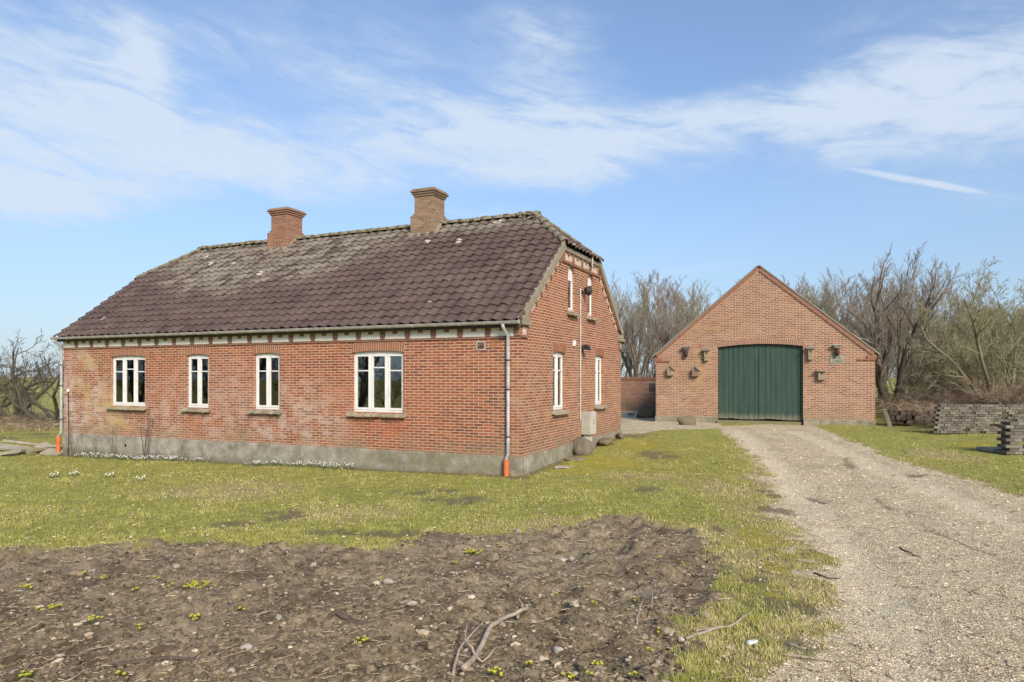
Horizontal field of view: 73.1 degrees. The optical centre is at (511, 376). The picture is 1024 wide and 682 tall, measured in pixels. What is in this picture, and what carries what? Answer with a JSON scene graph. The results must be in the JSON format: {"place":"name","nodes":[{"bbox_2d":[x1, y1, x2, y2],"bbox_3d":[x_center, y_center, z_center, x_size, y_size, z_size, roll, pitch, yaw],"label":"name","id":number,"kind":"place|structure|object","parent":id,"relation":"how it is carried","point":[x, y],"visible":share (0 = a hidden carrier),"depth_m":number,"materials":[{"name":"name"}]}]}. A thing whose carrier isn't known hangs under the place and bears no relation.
{"place":"outdoors","nodes":[
{"label":"outdoors","id":0,"kind":"place"},
{"bbox_2d":[0,377,1023,681],"bbox_3d":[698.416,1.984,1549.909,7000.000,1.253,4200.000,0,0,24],"label":"lawn","id":1,"kind":"structure","parent":0,"point":[650,449],"depth_m":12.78,"materials":[{"name":"green plant"}]},
{"bbox_2d":[0,449,26,455],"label":"stone slab","id":2,"kind":"object","parent":1,"relation":"on","point":[13,451],"depth_m":21.82,"materials":[{"name":"stone"}]},
{"bbox_2d":[0,443,32,450],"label":"stone slab","id":3,"kind":"object","parent":1,"relation":"on","point":[7,447],"depth_m":23.58,"materials":[{"name":"stone"}]},
{"bbox_2d":[2,439,39,445],"bbox_3d":[-16.874,2.354,24.209,1.589,0.090,0.280,9,-13,-15],"label":"stone slab","id":4,"kind":"object","parent":1,"relation":"on","point":[19,442],"depth_m":24.03,"materials":[{"name":"stone"}]},
{"bbox_2d":[0,338,58,411],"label":"shrub","id":5,"kind":"object","parent":1,"relation":"on","point":[4,400],"visible":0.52,"depth_m":36.13,"materials":[{"name":"brown plant"}]},
{"bbox_2d":[0,377,58,415],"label":"bush","id":6,"kind":"object","parent":1,"relation":"on","point":[7,408],"visible":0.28,"depth_m":40.77,"materials":[{"name":"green plant"}]},
{"bbox_2d":[0,411,63,432],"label":"dry stems","id":7,"kind":"object","parent":1,"relation":"on","point":[33,425],"visible":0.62,"depth_m":31.18,"materials":[{"name":"plant"}]},
{"bbox_2d":[0,329,63,426],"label":"shrub","id":8,"kind":"object","parent":1,"relation":"on","point":[22,408],"visible":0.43,"depth_m":31.53,"materials":[{"name":"brown plant"}]},
{"bbox_2d":[0,328,63,422],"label":"shrub","id":9,"kind":"object","parent":1,"relation":"on","point":[17,411],"visible":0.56,"depth_m":34.68,"materials":[{"name":"brown plant"}]},
{"bbox_2d":[28,447,55,452],"bbox_3d":[-14.916,2.327,21.964,0.676,0.090,0.399,-10,-7,6],"label":"stone slab","id":10,"kind":"object","parent":1,"relation":"on","point":[37,450],"depth_m":21.79,"materials":[{"name":"grey stone"}]},
{"bbox_2d":[33,441,55,447],"bbox_3d":[-15.369,2.341,22.820,0.835,0.090,0.399,12,32,25],"label":"stone slab","id":11,"kind":"object","parent":1,"relation":"on","point":[44,444],"depth_m":22.84,"materials":[{"name":"stone"}]},
{"bbox_2d":[40,448,62,455],"bbox_3d":[-14.371,2.376,21.652,0.596,0.090,0.398,8,19,1],"label":"stone slab","id":12,"kind":"object","parent":1,"relation":"on","point":[49,452],"depth_m":21.54,"materials":[{"name":"stone"}]},
{"bbox_2d":[140,407,153,458],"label":"rose canes","id":13,"kind":"object","parent":1,"relation":"on","point":[146,431],"visible":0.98,"depth_m":19.98,"materials":[{"name":"plant"}]},
{"bbox_2d":[74,452,354,470],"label":"snowdrops","id":14,"kind":"object","parent":1,"relation":"on","point":[323,466],"visible":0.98,"depth_m":18.93,"materials":[{"name":"white plant"}]},
{"bbox_2d":[50,187,625,475],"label":"brick house","id":15,"kind":"structure","parent":1,"relation":"on","point":[430,338],"depth_m":18.48,"materials":[{"name":"red brick"}]},
{"bbox_2d":[105,355,147,410],"bbox_3d":[-11.383,0.182,20.501,1.694,1.619,0.301,0,0,24],"label":"window","id":16,"kind":"structure","parent":15,"relation":"in","point":[128,371],"depth_m":20.59,"materials":[{"name":"white paint"}]},
{"bbox_2d":[180,354,210,412],"bbox_3d":[-8.789,0.182,19.332,1.064,1.618,0.300,0,0,24],"label":"window","id":17,"kind":"structure","parent":15,"relation":"in","point":[198,363],"depth_m":19.39,"materials":[{"name":"white paint"}]},
{"bbox_2d":[247,353,281,414],"bbox_3d":[-6.487,0.181,18.295,1.094,1.616,0.300,0,0,24],"label":"window","id":18,"kind":"structure","parent":15,"relation":"in","point":[267,364],"depth_m":18.35,"materials":[{"name":"white paint"}]},
{"bbox_2d":[346,351,406,417],"bbox_3d":[-3.273,0.182,16.846,1.704,1.617,0.301,0,0,24],"label":"window","id":19,"kind":"structure","parent":15,"relation":"in","point":[370,354],"depth_m":16.92,"materials":[{"name":"white paint"}]},
{"bbox_2d":[552,352,570,414],"bbox_3d":[1.181,0.167,17.467,0.301,1.588,1.094,0,0,24],"label":"window","id":20,"kind":"structure","parent":15,"relation":"in","point":[557,356],"depth_m":17.53,"materials":[{"name":"white paint"}]},
{"bbox_2d":[567,267,580,316],"bbox_3d":[1.567,-2.269,18.329,0.297,1.337,0.784,0,0,24],"label":"window","id":21,"kind":"structure","parent":15,"relation":"in","point":[569,271],"depth_m":18.46,"materials":[{"name":"white paint"}]},
{"bbox_2d":[579,288,581,420],"bbox_3d":[1.871,-0.604,18.895,0.055,3.608,0.075,0,0,24],"label":"cable conduit","id":22,"kind":"object","parent":15,"relation":"attached to","point":[580,375],"visible":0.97,"depth_m":18.87,"materials":[{"name":"grey metal"}]},
{"bbox_2d":[581,411,595,440],"bbox_3d":[2.133,1.510,19.177,0.298,1.080,0.480,0,0,24],"label":"meter box","id":23,"kind":"object","parent":15,"relation":"attached to","point":[588,424],"visible":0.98,"depth_m":18.99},
{"bbox_2d":[591,412,595,434],"bbox_3d":[2.255,1.285,19.122,0.029,0.610,0.460,0,0,24],"label":"door","id":24,"kind":"structure","parent":23,"relation":"in","point":[593,414],"depth_m":19.10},
{"bbox_2d":[587,276,598,320],"bbox_3d":[2.246,-2.268,19.834,0.298,1.338,0.784,0,0,24],"label":"window","id":25,"kind":"structure","parent":15,"relation":"in","point":[589,280],"depth_m":19.96,"materials":[{"name":"white paint"}]},
{"bbox_2d":[594,356,607,408],"bbox_3d":[2.586,0.167,20.585,0.302,1.589,1.074,0,0,24],"label":"window","id":26,"kind":"structure","parent":15,"relation":"in","point":[598,405],"depth_m":20.63,"materials":[{"name":"white paint"}]},
{"bbox_2d":[0,515,733,681],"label":"soil bed","id":27,"kind":"object","parent":1,"relation":"on","point":[507,544],"visible":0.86,"depth_m":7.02,"materials":[{"name":"brown soil"}]},
{"bbox_2d":[113,655,195,666],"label":"fallen branch","id":28,"kind":"object","parent":27,"relation":"on","point":[132,661],"visible":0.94,"depth_m":5.34,"materials":[{"name":"brown wood"}]},
{"bbox_2d":[183,580,210,588],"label":"winter aconites","id":29,"kind":"object","parent":27,"relation":"on","point":[195,584],"visible":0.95,"depth_m":7.25,"materials":[{"name":"yellow plant"}]},
{"bbox_2d":[323,609,363,625],"bbox_3d":[-1.514,2.209,6.299,0.399,0.117,0.166,0,0,14],"label":"root stub","id":30,"kind":"object","parent":27,"relation":"on","point":[342,615],"visible":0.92,"depth_m":6.33,"materials":[{"name":"brown wood"}]},
{"bbox_2d":[452,596,527,675],"bbox_3d":[-0.196,2.157,5.895,0.396,0.158,1.634,0,0,24],"label":"fallen branch","id":31,"kind":"object","parent":27,"relation":"on","point":[468,663],"visible":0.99,"depth_m":5.60,"materials":[{"name":"brown wood"}]},
{"bbox_2d":[488,667,503,680],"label":"winter aconites","id":32,"kind":"object","parent":27,"relation":"on","point":[493,671],"visible":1,"depth_m":5.07,"materials":[{"name":"yellow plant"}]},
{"bbox_2d":[1,367,923,383],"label":"hedgerow","id":33,"kind":"object","parent":1,"relation":"on","point":[624,372],"visible":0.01,"depth_m":246.79,"materials":[{"name":"brown plant"}]},
{"bbox_2d":[0,453,1023,681],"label":"straw litter","id":34,"kind":"object","parent":1,"relation":"on","point":[507,582],"visible":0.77,"depth_m":6.53,"materials":[{"name":"beige plant"}]},
{"bbox_2d":[573,437,594,455],"bbox_3d":[1.867,1.913,18.347,0.620,0.648,0.520,0,0,24],"label":"boulder","id":35,"kind":"object","parent":1,"relation":"on","point":[583,446],"visible":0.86,"depth_m":18.14,"materials":[{"name":"stone"}]},
{"bbox_2d":[598,438,612,445],"bbox_3d":[2.756,1.946,20.253,0.413,0.301,0.710,0,0,24],"label":"boulder","id":36,"kind":"object","parent":1,"relation":"on","point":[605,441],"visible":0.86,"depth_m":20.02,"materials":[{"name":"grey stone"}]},
{"bbox_2d":[612,281,630,357],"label":"bare tree","id":37,"kind":"object","parent":1,"relation":"on","point":[620,302],"visible":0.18,"depth_m":49.60,"materials":[{"name":"brown plant"}]},
{"bbox_2d":[610,270,649,376],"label":"bare tree","id":38,"kind":"object","parent":1,"relation":"on","point":[612,293],"visible":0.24,"depth_m":48.26,"materials":[{"name":"brown plant"}]},
{"bbox_2d":[613,285,646,371],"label":"bare tree","id":39,"kind":"object","parent":1,"relation":"on","point":[618,301],"visible":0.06,"depth_m":58.73,"materials":[{"name":"brown plant"}]},
{"bbox_2d":[621,377,655,410],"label":"garden wall","id":40,"kind":"structure","parent":1,"relation":"on","point":[637,393],"depth_m":37.51,"materials":[{"name":"brick"}]},
{"bbox_2d":[623,268,661,376],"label":"bare tree","id":41,"kind":"object","parent":1,"relation":"on","point":[650,281],"visible":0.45,"depth_m":50.53,"materials":[{"name":"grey plant"}]},
{"bbox_2d":[625,282,672,376],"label":"bare tree","id":42,"kind":"object","parent":1,"relation":"on","point":[652,312],"visible":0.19,"depth_m":55.84,"materials":[{"name":"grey plant"}]},
{"bbox_2d":[629,276,671,375],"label":"bare tree","id":43,"kind":"object","parent":1,"relation":"on","point":[640,289],"visible":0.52,"depth_m":49.45,"materials":[{"name":"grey plant"}]},
{"bbox_2d":[614,291,695,376],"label":"bare tree","id":44,"kind":"object","parent":1,"relation":"on","point":[630,342],"visible":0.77,"depth_m":42.46,"materials":[{"name":"brown plant"}]},
{"bbox_2d":[633,269,693,376],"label":"bare tree","id":45,"kind":"object","parent":1,"relation":"on","point":[659,308],"visible":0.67,"depth_m":44.22,"materials":[{"name":"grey plant"}]},
{"bbox_2d":[619,281,709,350],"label":"bare tree","id":46,"kind":"object","parent":1,"relation":"on","point":[675,307],"visible":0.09,"depth_m":57.58,"materials":[{"name":"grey plant"}]},
{"bbox_2d":[628,280,702,353],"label":"bare tree","id":47,"kind":"object","parent":1,"relation":"on","point":[641,305],"visible":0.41,"depth_m":46.88,"materials":[{"name":"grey plant"}]},
{"bbox_2d":[648,275,687,353],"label":"bare tree","id":48,"kind":"object","parent":1,"relation":"on","point":[655,299],"visible":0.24,"depth_m":50.77,"materials":[{"name":"brown plant"}]},
{"bbox_2d":[660,282,699,344],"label":"bare tree","id":49,"kind":"object","parent":1,"relation":"on","point":[675,291],"visible":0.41,"depth_m":47.44,"materials":[{"name":"brown plant"}]},
{"bbox_2d":[672,280,704,326],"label":"bare tree","id":50,"kind":"object","parent":1,"relation":"on","point":[698,298],"visible":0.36,"depth_m":48.14,"materials":[{"name":"brown plant"}]},
{"bbox_2d":[677,281,713,327],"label":"bare tree","id":51,"kind":"object","parent":1,"relation":"on","point":[699,303],"visible":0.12,"depth_m":50.75,"materials":[{"name":"brown plant"}]},
{"bbox_2d":[685,611,752,639],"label":"fallen branch","id":52,"kind":"object","parent":1,"relation":"on","point":[702,632],"visible":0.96,"depth_m":5.93,"materials":[{"name":"brown wood"}]},
{"bbox_2d":[652,265,879,425],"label":"brick barn","id":53,"kind":"structure","parent":1,"relation":"on","point":[757,330],"depth_m":28.70,"materials":[{"name":"red brick"}]},
{"bbox_2d":[718,344,759,419],"bbox_3d":[9.601,0.227,29.223,1.710,3.150,0.125,0,0,24],"label":"door","id":54,"kind":"structure","parent":53,"relation":"in","point":[746,380],"depth_m":29.18,"materials":[{"name":"green paint"}]},
{"bbox_2d":[760,344,802,420],"bbox_3d":[11.123,0.228,28.554,1.636,3.151,0.095,0,0,24],"label":"door","id":55,"kind":"structure","parent":53,"relation":"in","point":[778,353],"depth_m":28.50,"materials":[{"name":"green paint"}]},
{"bbox_2d":[816,369,826,379],"bbox_3d":[12.374,-0.079,27.619,0.390,0.424,0.269,0,0,24],"label":"birdhouse","id":56,"kind":"object","parent":53,"relation":"attached to","point":[821,374],"visible":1,"depth_m":27.58,"materials":[{"name":"brown wood"}]},
{"bbox_2d":[781,653,833,661],"bbox_3d":[2.342,2.233,5.493,0.389,0.028,0.037,0,0,21],"label":"stick","id":57,"kind":"object","parent":1,"relation":"on","point":[805,657],"visible":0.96,"depth_m":5.49,"materials":[{"name":"brown wood"}]},
{"bbox_2d":[795,275,838,319],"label":"bare tree","id":58,"kind":"object","parent":1,"relation":"on","point":[810,297],"visible":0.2,"depth_m":44.83,"materials":[{"name":"brown plant"}]},
{"bbox_2d":[781,267,862,323],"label":"bare tree","id":59,"kind":"object","parent":1,"relation":"on","point":[798,290],"visible":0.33,"depth_m":46.36,"materials":[{"name":"brown plant"}]},
{"bbox_2d":[794,272,871,320],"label":"bare tree","id":60,"kind":"object","parent":1,"relation":"on","point":[826,295],"visible":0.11,"depth_m":51.78,"materials":[{"name":"brown plant"}]},
{"bbox_2d":[804,267,888,332],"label":"bare tree","id":61,"kind":"object","parent":1,"relation":"on","point":[849,319],"visible":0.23,"depth_m":46.74,"materials":[{"name":"brown plant"}]},
{"bbox_2d":[803,273,902,338],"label":"bare tree","id":62,"kind":"object","parent":1,"relation":"on","point":[855,297],"visible":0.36,"depth_m":45.76,"materials":[{"name":"brown plant"}]},
{"bbox_2d":[830,273,882,337],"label":"bare tree","id":63,"kind":"object","parent":1,"relation":"on","point":[865,302],"visible":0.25,"depth_m":45.29,"materials":[{"name":"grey plant"}]},
{"bbox_2d":[829,275,905,361],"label":"bare tree","id":64,"kind":"object","parent":1,"relation":"on","point":[842,312],"visible":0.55,"depth_m":43.84,"materials":[{"name":"brown plant"}]},
{"bbox_2d":[836,279,905,399],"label":"bare tree","id":65,"kind":"object","parent":1,"relation":"on","point":[888,368],"visible":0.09,"depth_m":49.69,"materials":[{"name":"brown plant"}]},
{"bbox_2d":[837,274,929,395],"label":"bare tree","id":66,"kind":"object","parent":1,"relation":"on","point":[889,360],"visible":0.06,"depth_m":45.93,"materials":[{"name":"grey plant"}]},
{"bbox_2d":[882,409,892,427],"bbox_3d":[14.417,1.600,26.549,0.146,0.720,0.446,0,0,-16],"label":"leaning plank","id":67,"kind":"object","parent":1,"relation":"on","point":[887,418],"visible":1,"depth_m":26.53,"materials":[{"name":"grey wood"}]},
{"bbox_2d":[828,244,966,402],"bbox_3d":[19.174,-2.138,34.381,5.260,8.291,8.724,0,0,39],"label":"bare tree","id":68,"kind":"object","parent":1,"relation":"on","point":[880,368],"visible":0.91,"depth_m":33.26,"materials":[{"name":"brown plant"}]},
{"bbox_2d":[867,241,927,372],"bbox_3d":[19.145,-2.366,34.352,2.632,8.615,2.510,0,0,22],"label":"bare tree","id":69,"kind":"object","parent":1,"relation":"on","point":[914,268],"visible":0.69,"depth_m":34.31,"materials":[{"name":"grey plant"}]},
{"bbox_2d":[871,273,958,392],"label":"bare tree","id":70,"kind":"object","parent":1,"relation":"on","point":[917,296],"visible":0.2,"depth_m":42.36,"materials":[{"name":"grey plant"}]},
{"bbox_2d":[887,351,949,392],"bbox_3d":[23.807,0.038,38.970,4.921,3.598,4.798,0,0,31],"label":"bush","id":71,"kind":"object","parent":1,"relation":"on","point":[894,366],"visible":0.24,"depth_m":39.22,"materials":[{"name":"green plant"}]},
{"bbox_2d":[911,388,954,410],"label":"bramble bush","id":72,"kind":"object","parent":1,"relation":"on","point":[926,398],"visible":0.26,"depth_m":30.42,"materials":[{"name":"brown plant"}]},
{"bbox_2d":[904,276,965,387],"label":"bare tree","id":73,"kind":"object","parent":1,"relation":"on","point":[947,295],"visible":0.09,"depth_m":42.01,"materials":[{"name":"brown plant"}]},
{"bbox_2d":[887,340,984,394],"bbox_3d":[22.268,-0.115,36.486,5.071,3.909,5.201,0,0,12],"label":"bush","id":74,"kind":"object","parent":1,"relation":"on","point":[912,384],"visible":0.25,"depth_m":35.92,"materials":[{"name":"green plant"}]},
{"bbox_2d":[894,377,981,402],"bbox_3d":[19.741,0.886,31.584,4.272,1.902,3.111,0,0,15],"label":"bramble bush","id":75,"kind":"object","parent":1,"relation":"on","point":[904,389],"visible":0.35,"depth_m":31.96,"materials":[{"name":"brown plant"}]},
{"bbox_2d":[913,320,968,391],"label":"bush","id":76,"kind":"object","parent":1,"relation":"on","point":[938,355],"visible":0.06,"depth_m":41.73,"materials":[{"name":"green plant"}]},
{"bbox_2d":[887,287,1003,392],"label":"spreading tree","id":77,"kind":"object","parent":1,"relation":"on","point":[936,319],"visible":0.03,"depth_m":45.76,"materials":[{"name":"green plant"}]},
{"bbox_2d":[904,384,994,412],"bbox_3d":[18.537,1.116,29.002,3.666,1.636,2.670,0,0,32],"label":"bramble bush","id":78,"kind":"object","parent":1,"relation":"on","point":[931,398],"visible":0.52,"depth_m":29.24,"materials":[{"name":"brown plant"}]},
{"bbox_2d":[875,392,1023,431],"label":"bramble thicket","id":79,"kind":"object","parent":1,"relation":"on","point":[922,411],"visible":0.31,"depth_m":28.48,"materials":[{"name":"plant"}]},
{"bbox_2d":[882,341,1020,399],"bbox_3d":[20.464,0.064,31.866,5.067,3.578,4.940,0,0,1],"label":"bush","id":80,"kind":"object","parent":1,"relation":"on","point":[974,363],"visible":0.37,"depth_m":31.80,"materials":[{"name":"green plant"}]},
{"bbox_2d":[930,392,986,406],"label":"bramble bush","id":81,"kind":"object","parent":1,"relation":"on","point":[978,401],"visible":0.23,"depth_m":28.48,"materials":[{"name":"brown plant"}]},
{"bbox_2d":[898,255,1023,403],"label":"bare tree","id":82,"kind":"object","parent":1,"relation":"on","point":[978,338],"visible":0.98,"depth_m":28.14,"materials":[{"name":"plant"}]},
{"bbox_2d":[918,280,1005,381],"bbox_3d":[25.133,-1.824,38.431,5.247,7.367,3.449,0,0,-33],"label":"bare tree","id":83,"kind":"object","parent":1,"relation":"on","point":[962,302],"visible":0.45,"depth_m":38.05,"materials":[{"name":"brown plant"}]},
{"bbox_2d":[903,285,1023,395],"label":"spreading tree","id":84,"kind":"object","parent":1,"relation":"on","point":[942,335],"visible":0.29,"depth_m":35.43,"materials":[{"name":"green plant"}]},
{"bbox_2d":[904,332,1022,396],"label":"bush","id":85,"kind":"object","parent":1,"relation":"on","point":[916,378],"visible":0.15,"depth_m":34.44,"materials":[{"name":"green plant"}]},
{"bbox_2d":[934,378,1005,401],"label":"bramble bush","id":86,"kind":"object","parent":1,"relation":"on","point":[962,392],"visible":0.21,"depth_m":29.93,"materials":[{"name":"brown plant"}]},
{"bbox_2d":[947,281,997,356],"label":"bare tree","id":87,"kind":"object","parent":1,"relation":"on","point":[980,297],"visible":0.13,"depth_m":43.14,"materials":[{"name":"brown plant"}]},
{"bbox_2d":[926,288,1020,376],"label":"spreading tree","id":88,"kind":"object","parent":1,"relation":"on","point":[954,316],"visible":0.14,"depth_m":40.78,"materials":[{"name":"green plant"}]},
{"bbox_2d":[933,335,1021,387],"bbox_3d":[22.917,-0.185,33.115,5.113,3.639,5.244,0,0,43],"label":"bush","id":89,"kind":"object","parent":1,"relation":"on","point":[958,348],"visible":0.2,"depth_m":32.76,"materials":[{"name":"green plant"}]},
{"bbox_2d":[935,319,1021,388],"bbox_3d":[26.203,-0.950,36.869,6.968,5.078,7.147,0,0,17],"label":"bush","id":90,"kind":"object","parent":1,"relation":"on","point":[964,337],"visible":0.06,"depth_m":37.63,"materials":[{"name":"green plant"}]},
{"bbox_2d":[944,388,1012,412],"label":"bramble bush","id":91,"kind":"object","parent":1,"relation":"on","point":[963,401],"visible":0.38,"depth_m":28.11,"materials":[{"name":"brown plant"}]},
{"bbox_2d":[939,308,1022,393],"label":"bush","id":92,"kind":"object","parent":1,"relation":"on","point":[1002,319],"visible":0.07,"depth_m":36.23,"materials":[{"name":"green plant"}]},
{"bbox_2d":[944,382,1023,416],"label":"bramble bush","id":93,"kind":"object","parent":1,"relation":"on","point":[990,396],"visible":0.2,"depth_m":27.43,"materials":[{"name":"brown plant"}]},
{"bbox_2d":[951,270,1023,382],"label":"spreading tree","id":94,"kind":"object","parent":1,"relation":"on","point":[980,291],"visible":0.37,"depth_m":33.45,"materials":[{"name":"green plant"}]},
{"bbox_2d":[953,366,1023,413],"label":"bramble bush","id":95,"kind":"object","parent":1,"relation":"on","point":[1001,395],"visible":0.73,"depth_m":26.47,"materials":[{"name":"brown plant"}]},
{"bbox_2d":[954,337,1023,391],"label":"bush","id":96,"kind":"object","parent":1,"relation":"on","point":[978,371],"visible":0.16,"depth_m":30.89,"materials":[{"name":"green plant"}]},
{"bbox_2d":[976,447,1001,451],"bbox_3d":[12.550,1.889,17.914,0.650,0.090,0.600,0,0,0],"label":"concrete slab","id":97,"kind":"object","parent":1,"relation":"on","point":[991,449],"depth_m":17.81,"materials":[{"name":"grey concrete"}]},
{"bbox_2d":[962,371,1019,401],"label":"bramble bush","id":98,"kind":"object","parent":1,"relation":"on","point":[975,380],"visible":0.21,"depth_m":29.00,"materials":[{"name":"brown plant"}]},
{"bbox_2d":[959,372,1023,412],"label":"bramble bush","id":99,"kind":"object","parent":1,"relation":"on","point":[1014,395],"visible":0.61,"depth_m":26.82,"materials":[{"name":"brown plant"}]},
{"bbox_2d":[969,270,1022,353],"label":"spreading tree","id":100,"kind":"object","parent":1,"relation":"on","point":[1000,286],"visible":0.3,"depth_m":38.10,"materials":[{"name":"green plant"}]},
{"bbox_2d":[984,338,1023,393],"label":"bush","id":101,"kind":"object","parent":1,"relation":"on","point":[1022,359],"visible":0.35,"depth_m":29.98,"materials":[{"name":"green plant"}]},
{"bbox_2d":[995,289,1023,362],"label":"spreading tree","id":102,"kind":"object","parent":1,"relation":"on","point":[1011,306],"visible":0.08,"depth_m":42.35,"materials":[{"name":"green plant"}]},
{"bbox_2d":[0,0,1023,376],"label":"sky","id":103,"kind":"structure","parent":0,"point":[706,141],"materials":[{"name":"blue"}]},
{"bbox_2d":[621,411,1023,681],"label":"gravel drive","id":104,"kind":"structure","parent":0,"point":[632,424],"depth_m":8.98,"materials":[{"name":"grey gravel"}]},
{"bbox_2d":[636,404,655,417],"bbox_3d":[6.513,1.812,33.278,0.996,0.968,0.886,0,0,24],"label":"boulder","id":105,"kind":"object","parent":104,"relation":"on","point":[645,411],"visible":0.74,"depth_m":33.01,"materials":[{"name":"grey stone"}]},
{"bbox_2d":[677,415,695,424],"bbox_3d":[7.022,1.853,27.761,0.754,0.606,0.547,0,0,24],"label":"boulder","id":106,"kind":"object","parent":104,"relation":"on","point":[689,420],"visible":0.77,"depth_m":27.59,"materials":[{"name":"grey stone"}]},
{"bbox_2d":[703,426,1023,681],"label":"gravel stones","id":107,"kind":"object","parent":104,"relation":"on","point":[926,642],"visible":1,"depth_m":7.10,"materials":[{"name":"beige gravel"}]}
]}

